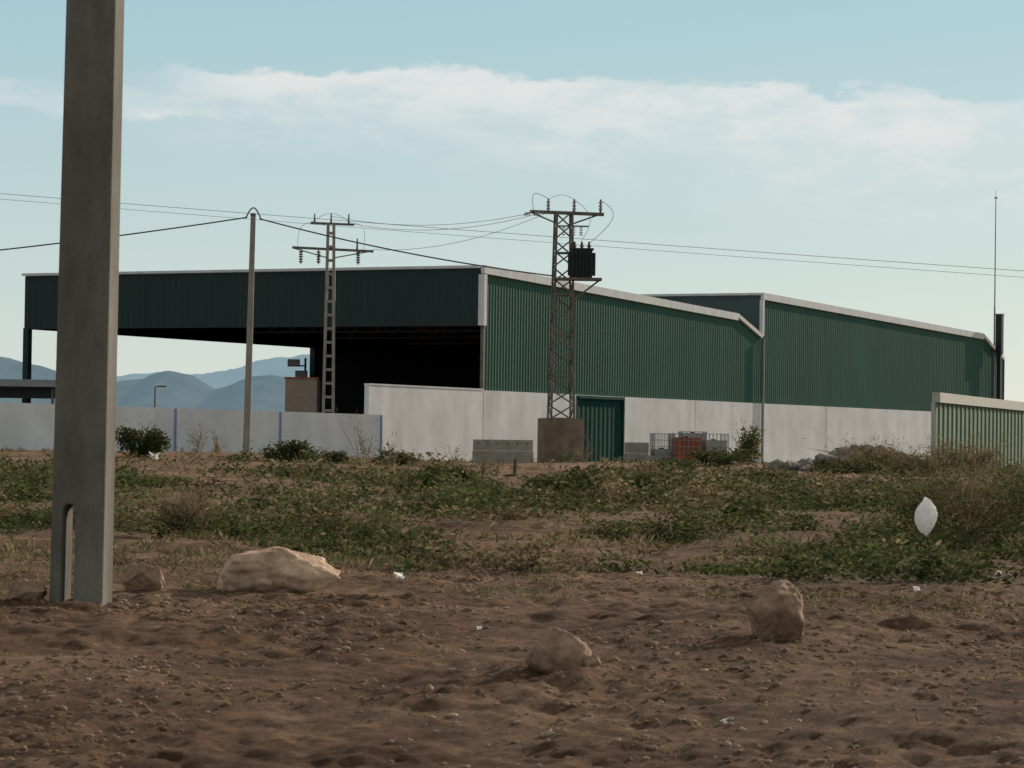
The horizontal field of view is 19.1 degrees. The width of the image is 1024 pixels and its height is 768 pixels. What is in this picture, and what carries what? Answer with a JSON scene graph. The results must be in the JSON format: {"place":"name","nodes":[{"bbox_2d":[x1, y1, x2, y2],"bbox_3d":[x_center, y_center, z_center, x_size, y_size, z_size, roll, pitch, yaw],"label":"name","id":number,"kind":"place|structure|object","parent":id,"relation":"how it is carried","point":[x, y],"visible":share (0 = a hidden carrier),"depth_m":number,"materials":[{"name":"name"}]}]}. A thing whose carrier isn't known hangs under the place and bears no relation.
{"place":"outdoors","nodes":[
{"label":"outdoors","id":0,"kind":"place"},
{"bbox_2d":[0,357,284,411],"bbox_3d":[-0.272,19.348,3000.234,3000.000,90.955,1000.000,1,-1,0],"label":"hills","id":1,"kind":"structure","parent":0,"point":[180,390],"depth_m":2879.09,"materials":[{"name":"blue"}]},
{"bbox_2d":[117,354,309,388],"bbox_3d":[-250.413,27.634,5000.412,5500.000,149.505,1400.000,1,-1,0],"label":"distant hills","id":2,"kind":"structure","parent":0,"point":[276,366],"depth_m":4909.80,"materials":[{"name":"blue"}]},
{"bbox_2d":[0,450,1023,767],"bbox_3d":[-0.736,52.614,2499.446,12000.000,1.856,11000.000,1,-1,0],"label":"ground","id":3,"kind":"structure","parent":0,"point":[244,730],"depth_m":18.47,"materials":[{"name":"brown soil"}]},
{"bbox_2d":[7,579,46,599],"bbox_3d":[-3.550,1.547,22.300,0.280,0.240,0.292,1,-1,-20],"label":"boulder","id":4,"kind":"object","parent":3,"relation":"on","point":[21,589],"visible":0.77,"depth_m":22.21,"materials":[{"name":"brown stone"}]},
{"bbox_2d":[0,379,55,403],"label":"carport","id":5,"kind":"object","parent":3,"relation":"on","point":[25,388],"visible":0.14,"depth_m":147.18,"materials":[{"name":"metal"}]},
{"bbox_2d":[49,0,123,605],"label":"concrete power pole","id":6,"kind":"object","parent":3,"relation":"on","point":[85,410],"visible":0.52,"depth_m":22.28,"materials":[{"name":"grey concrete"}]},
{"bbox_2d":[72,492,146,536],"bbox_3d":[-4.866,1.526,35.898,1.181,0.648,1.215,1,-1,0],"label":"dry shrub","id":7,"kind":"object","parent":3,"relation":"on","point":[115,521],"visible":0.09,"depth_m":35.94,"materials":[{"name":"brown plant"}]},
{"bbox_2d":[121,563,164,590],"bbox_3d":[-2.980,1.597,24.571,0.347,0.300,0.253,0,-1,25],"label":"boulder","id":8,"kind":"object","parent":3,"relation":"on","point":[134,576],"visible":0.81,"depth_m":24.49,"materials":[{"name":"brown stone"}]},
{"bbox_2d":[115,413,171,456],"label":"green shrub","id":9,"kind":"object","parent":3,"relation":"on","point":[151,441],"visible":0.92,"depth_m":107.61,"materials":[{"name":"green plant"}]},
{"bbox_2d":[154,386,166,406],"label":"street lamp","id":10,"kind":"object","parent":3,"relation":"on","point":[155,394],"visible":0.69,"depth_m":224.97,"materials":[{"name":"metal"}]},
{"bbox_2d":[114,478,244,536],"bbox_3d":[-4.016,1.509,36.916,1.660,0.766,1.270,2,-2,-40],"label":"dry shrub","id":11,"kind":"object","parent":3,"relation":"on","point":[191,514],"visible":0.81,"depth_m":36.90,"materials":[{"name":"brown plant"}]},
{"bbox_2d":[0,402,382,457],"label":"perimeter wall","id":12,"kind":"structure","parent":3,"relation":"on","point":[28,426],"depth_m":125.38,"materials":[{"name":"white concrete"}]},
{"bbox_2d":[181,419,208,454],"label":"dry stalk plant","id":13,"kind":"object","parent":3,"relation":"on","point":[197,443],"visible":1,"depth_m":111.95,"materials":[{"name":"brown plant"}]},
{"bbox_2d":[209,430,229,455],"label":"dry stalk plant","id":14,"kind":"object","parent":3,"relation":"on","point":[216,445],"visible":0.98,"depth_m":109.96,"materials":[{"name":"brown plant"}]},
{"bbox_2d":[243,207,260,452],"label":"utility pole","id":15,"kind":"object","parent":3,"relation":"on","point":[247,396],"visible":0.92,"depth_m":123.97,"materials":[{"name":"concrete"}]},
{"bbox_2d":[216,546,340,594],"bbox_3d":[-1.891,1.551,24.548,1.040,0.480,0.553,1,-1,-14],"label":"boulder","id":16,"kind":"object","parent":3,"relation":"on","point":[278,569],"visible":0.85,"depth_m":24.35,"materials":[{"name":"beige stone"}]},
{"bbox_2d":[258,436,319,462],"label":"green shrub","id":17,"kind":"object","parent":3,"relation":"on","point":[286,452],"visible":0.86,"depth_m":103.61,"materials":[{"name":"green plant"}]},
{"bbox_2d":[286,445,317,491],"bbox_3d":[-4.150,1.688,60.007,0.721,0.999,0.459,1,-1,11],"label":"dry stalk plant","id":18,"kind":"object","parent":3,"relation":"on","point":[300,476],"visible":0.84,"depth_m":59.95,"materials":[{"name":"brown plant"}]},
{"bbox_2d":[284,377,320,412],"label":"brick enclosure","id":19,"kind":"object","parent":3,"relation":"on","point":[302,394],"visible":0.52,"depth_m":143.47,"materials":[{"name":"brick"}]},
{"bbox_2d":[288,358,307,376],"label":"floodlights","id":20,"kind":"object","parent":19,"relation":"on","point":[294,363],"visible":0.82,"depth_m":175.66,"materials":[{"name":"paint"}]},
{"bbox_2d":[284,492,351,517],"bbox_3d":[-2.872,1.812,45.023,0.908,0.450,1.169,0,-1,38],"label":"green shrub","id":21,"kind":"object","parent":3,"relation":"on","point":[319,500],"visible":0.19,"depth_m":44.90,"materials":[{"name":"green plant"}]},
{"bbox_2d":[292,214,373,412],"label":"utility pole","id":22,"kind":"object","parent":3,"relation":"on","point":[332,248],"visible":0.91,"depth_m":138.00,"materials":[{"name":"concrete"}]},
{"bbox_2d":[0,193,1023,277],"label":"power lines","id":23,"kind":"object","parent":22,"relation":"attached to","point":[299,229],"visible":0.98,"depth_m":135.25,"materials":[{"name":"metal"}]},
{"bbox_2d":[317,447,352,463],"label":"green shrub","id":24,"kind":"object","parent":3,"relation":"on","point":[342,456],"visible":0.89,"depth_m":102.00,"materials":[{"name":"green plant"}]},
{"bbox_2d":[336,408,385,463],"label":"dry stalk plant","id":25,"kind":"object","parent":3,"relation":"on","point":[365,449],"visible":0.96,"depth_m":87.86,"materials":[{"name":"brown plant"}]},
{"bbox_2d":[345,446,421,465],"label":"green shrub","id":26,"kind":"object","parent":3,"relation":"on","point":[404,458],"visible":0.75,"depth_m":101.79,"materials":[{"name":"green plant"}]},
{"bbox_2d":[380,431,402,470],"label":"dry stalk plant","id":27,"kind":"object","parent":3,"relation":"on","point":[390,454],"visible":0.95,"depth_m":85.98,"materials":[{"name":"brown plant"}]},
{"bbox_2d":[22,326,764,460],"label":"steel frame","id":28,"kind":"object","parent":3,"relation":"on","point":[27,355],"visible":0.41,"depth_m":152.59,"materials":[{"name":"grey metal"}]},
{"bbox_2d":[24,268,760,347],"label":"front fascia","id":29,"kind":"structure","parent":28,"relation":"on","point":[212,307],"depth_m":146.31,"materials":[{"name":"metal"}]},
{"bbox_2d":[412,459,484,487],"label":"green shrub","id":30,"kind":"object","parent":3,"relation":"on","point":[436,470],"visible":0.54,"depth_m":65.79,"materials":[{"name":"green plant"}]},
{"bbox_2d":[435,463,463,491],"bbox_3d":[-1.254,1.964,62.013,0.742,0.718,0.504,0,-1,18],"label":"dry stalk plant","id":31,"kind":"object","parent":3,"relation":"on","point":[451,479],"visible":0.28,"depth_m":61.98,"materials":[{"name":"brown plant"}]},
{"bbox_2d":[434,435,467,467],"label":"dry stalk plant","id":32,"kind":"object","parent":3,"relation":"on","point":[455,461],"visible":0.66,"depth_m":83.91,"materials":[{"name":"brown plant"}]},
{"bbox_2d":[476,445,492,478],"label":"dry stalk plant","id":33,"kind":"object","parent":3,"relation":"on","point":[484,464],"visible":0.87,"depth_m":79.97,"materials":[{"name":"brown plant"}]},
{"bbox_2d":[472,439,532,462],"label":"stacked concrete slabs","id":34,"kind":"structure","parent":3,"relation":"on","point":[520,451],"depth_m":116.83,"materials":[{"name":"grey concrete"}]},
{"bbox_2d":[503,459,516,476],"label":"wooden stake","id":35,"kind":"object","parent":3,"relation":"on","point":[514,467],"visible":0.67,"depth_m":85.93,"materials":[{"name":"brown wood"}]},
{"bbox_2d":[0,544,1023,767],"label":"soil clods","id":36,"kind":"object","parent":3,"relation":"on","point":[430,687],"visible":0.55,"depth_m":19.39,"materials":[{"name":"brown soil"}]},
{"bbox_2d":[0,441,1023,767],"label":"weeds","id":37,"kind":"object","parent":3,"relation":"on","point":[490,499],"visible":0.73,"depth_m":40.52,"materials":[{"name":"green plant"}]},
{"bbox_2d":[525,626,591,673],"bbox_3d":[0.285,1.671,18.457,0.410,0.400,0.378,1,-1,0],"label":"boulder","id":38,"kind":"object","parent":3,"relation":"on","point":[554,649],"visible":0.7,"depth_m":18.32,"materials":[{"name":"brown stone"}]},
{"bbox_2d":[524,199,603,462],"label":"transformer lattice tower","id":39,"kind":"structure","parent":3,"relation":"on","point":[555,436],"depth_m":121.61,"materials":[{"name":"grey metal"}]},
{"bbox_2d":[525,463,614,493],"bbox_3d":[1.241,2.017,64.074,2.101,0.718,1.782,1,-1,0],"label":"green shrub","id":40,"kind":"object","parent":3,"relation":"on","point":[584,474],"visible":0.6,"depth_m":63.84,"materials":[{"name":"green plant"}]},
{"bbox_2d":[148,451,1001,723],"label":"paper litter","id":41,"kind":"object","parent":3,"relation":"on","point":[401,576],"visible":0.74,"depth_m":28.95,"materials":[{"name":"white paper"}]},
{"bbox_2d":[572,436,592,461],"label":"dry stalk plant","id":42,"kind":"object","parent":3,"relation":"on","point":[581,452],"visible":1,"depth_m":111.94,"materials":[{"name":"brown plant"}]},
{"bbox_2d":[583,655,601,666],"bbox_3d":[0.482,1.685,18.370,0.120,0.100,0.124,1,-1,0],"label":"boulder","id":43,"kind":"object","parent":3,"relation":"on","point":[591,661],"visible":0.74,"depth_m":18.33,"materials":[{"name":"brown stone"}]},
{"bbox_2d":[312,325,915,413],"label":"walls","id":44,"kind":"structure","parent":3,"relation":"on","point":[359,363],"depth_m":173.92,"materials":[{"name":"black metal"}]},
{"bbox_2d":[48,267,760,360],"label":"roof","id":45,"kind":"structure","parent":44,"relation":"on","point":[443,268],"depth_m":147.05,"materials":[{"name":"grey metal"}]},
{"bbox_2d":[22,265,1004,399],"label":"white edge trim","id":46,"kind":"structure","parent":44,"relation":"attached to","point":[537,279],"depth_m":156.85,"materials":[{"name":"white metal"}]},
{"bbox_2d":[484,274,1001,410],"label":"green side cladding","id":47,"kind":"structure","parent":44,"relation":"attached to","point":[628,348],"depth_m":163.85,"materials":[{"name":"metal"}]},
{"bbox_2d":[623,442,653,460],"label":"concrete block stack","id":48,"kind":"object","parent":3,"relation":"on","point":[636,450],"visible":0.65,"depth_m":121.23,"materials":[{"name":"grey concrete"}]},
{"bbox_2d":[364,383,935,462],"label":"white base wall","id":49,"kind":"structure","parent":3,"relation":"on","point":[423,420],"depth_m":155.18,"materials":[{"name":"concrete"}]},
{"bbox_2d":[576,395,624,461],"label":"sliding door","id":50,"kind":"structure","parent":49,"relation":"attached to","point":[603,417],"depth_m":150.96,"materials":[{"name":"teal metal"}]},
{"bbox_2d":[617,469,683,491],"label":"green shrub","id":51,"kind":"object","parent":3,"relation":"on","point":[648,476],"visible":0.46,"depth_m":65.72,"materials":[{"name":"green plant"}]},
{"bbox_2d":[650,433,671,460],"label":"caged liquid tank","id":52,"kind":"object","parent":3,"relation":"on","point":[663,454],"visible":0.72,"depth_m":121.43,"materials":[{"name":"white plastic"}]},
{"bbox_2d":[648,457,705,472],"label":"green shrub","id":53,"kind":"object","parent":3,"relation":"on","point":[682,463],"visible":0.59,"depth_m":97.97,"materials":[{"name":"green plant"}]},
{"bbox_2d":[669,433,702,461],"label":"caged liquid tank","id":54,"kind":"object","parent":3,"relation":"on","point":[679,446],"visible":0.62,"depth_m":120.96,"materials":[{"name":"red plastic"}]},
{"bbox_2d":[678,431,706,439],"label":"caged liquid tank","id":55,"kind":"object","parent":3,"relation":"on","point":[689,435],"visible":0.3,"depth_m":123.70,"materials":[{"name":"white plastic"}]},
{"bbox_2d":[703,434,728,461],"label":"caged liquid tank","id":56,"kind":"object","parent":3,"relation":"on","point":[710,445],"visible":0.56,"depth_m":121.54,"materials":[{"name":"white plastic"}]},
{"bbox_2d":[685,447,764,468],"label":"green shrub","id":57,"kind":"object","parent":3,"relation":"on","point":[742,455],"visible":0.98,"depth_m":103.64,"materials":[{"name":"green plant"}]},
{"bbox_2d":[730,415,767,462],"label":"green shrub","id":58,"kind":"object","parent":3,"relation":"on","point":[751,441],"visible":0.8,"depth_m":110.92,"materials":[{"name":"green plant"}]},
{"bbox_2d":[716,489,790,518],"bbox_3d":[3.965,1.962,49.594,1.312,0.553,1.899,1,-1,0],"label":"green shrub","id":59,"kind":"object","parent":3,"relation":"on","point":[756,502],"visible":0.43,"depth_m":49.92,"materials":[{"name":"green plant"}]},
{"bbox_2d":[745,580,803,640],"bbox_3d":[1.742,1.568,20.157,0.420,0.540,0.314,1,-1,-29],"label":"boulder","id":60,"kind":"object","parent":3,"relation":"on","point":[774,609],"visible":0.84,"depth_m":20.07,"materials":[{"name":"brown stone"}]},
{"bbox_2d":[811,453,895,476],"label":"green shrub","id":61,"kind":"object","parent":3,"relation":"on","point":[870,465],"visible":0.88,"depth_m":91.78,"materials":[{"name":"green plant"}]},
{"bbox_2d":[764,444,959,472],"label":"rubble pile","id":62,"kind":"object","parent":3,"relation":"on","point":[803,464],"visible":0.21,"depth_m":106.14,"materials":[{"name":"grey stone"}]},
{"bbox_2d":[801,432,930,469],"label":"dry shrub","id":63,"kind":"object","parent":3,"relation":"on","point":[880,453],"visible":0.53,"depth_m":103.54,"materials":[{"name":"brown plant"}]},
{"bbox_2d":[744,462,1015,473],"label":"loose rubble","id":64,"kind":"object","parent":3,"relation":"on","point":[880,473],"visible":0.06,"depth_m":107.54,"materials":[{"name":"stone"}]},
{"bbox_2d":[914,497,937,534],"bbox_3d":[4.977,1.591,36.573,0.280,0.466,0.211,-7,-1,0],"label":"plastic bag","id":65,"kind":"object","parent":3,"relation":"on","point":[925,516],"visible":0.98,"depth_m":36.51,"materials":[{"name":"white plastic"}]},
{"bbox_2d":[828,427,1023,546],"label":"leafy shrub","id":66,"kind":"object","parent":3,"relation":"on","point":[965,509],"visible":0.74,"depth_m":38.25,"materials":[{"name":"green plant"}]},
{"bbox_2d":[855,443,1008,482],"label":"green shrub","id":67,"kind":"object","parent":3,"relation":"on","point":[910,463],"visible":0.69,"depth_m":83.98,"materials":[{"name":"green plant"}]},
{"bbox_2d":[895,432,1012,475],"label":"dry shrub","id":68,"kind":"object","parent":3,"relation":"on","point":[971,455],"visible":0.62,"depth_m":99.60,"materials":[{"name":"brown plant"}]},
{"bbox_2d":[931,392,1023,468],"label":"green corrugated fence","id":69,"kind":"object","parent":3,"relation":"on","point":[955,415],"visible":0.59,"depth_m":118.34,"materials":[{"name":"green metal"}]},
{"bbox_2d":[953,486,1022,527],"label":"green shrub","id":70,"kind":"object","parent":3,"relation":"on","point":[993,512],"visible":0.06,"depth_m":43.94,"materials":[{"name":"green plant"}]},
{"bbox_2d":[993,197,996,398],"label":"antenna mast","id":71,"kind":"object","parent":3,"relation":"on","point":[995,198],"visible":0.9,"depth_m":202.35,"materials":[{"name":"grey metal"}]},
{"bbox_2d":[995,314,1003,398],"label":"flue stack","id":72,"kind":"object","parent":3,"relation":"on","point":[999,337],"visible":0.88,"depth_m":201.64,"materials":[{"name":"paint"}]},
{"bbox_2d":[976,440,1023,537],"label":"leafy shrub","id":73,"kind":"object","parent":3,"relation":"on","point":[1013,513],"visible":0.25,"depth_m":40.47,"materials":[{"name":"green plant"}]},
{"bbox_2d":[0,0,1023,401],"label":"sky","id":74,"kind":"structure","parent":0,"point":[884,131],"materials":[{"name":"blue"}]}
]}

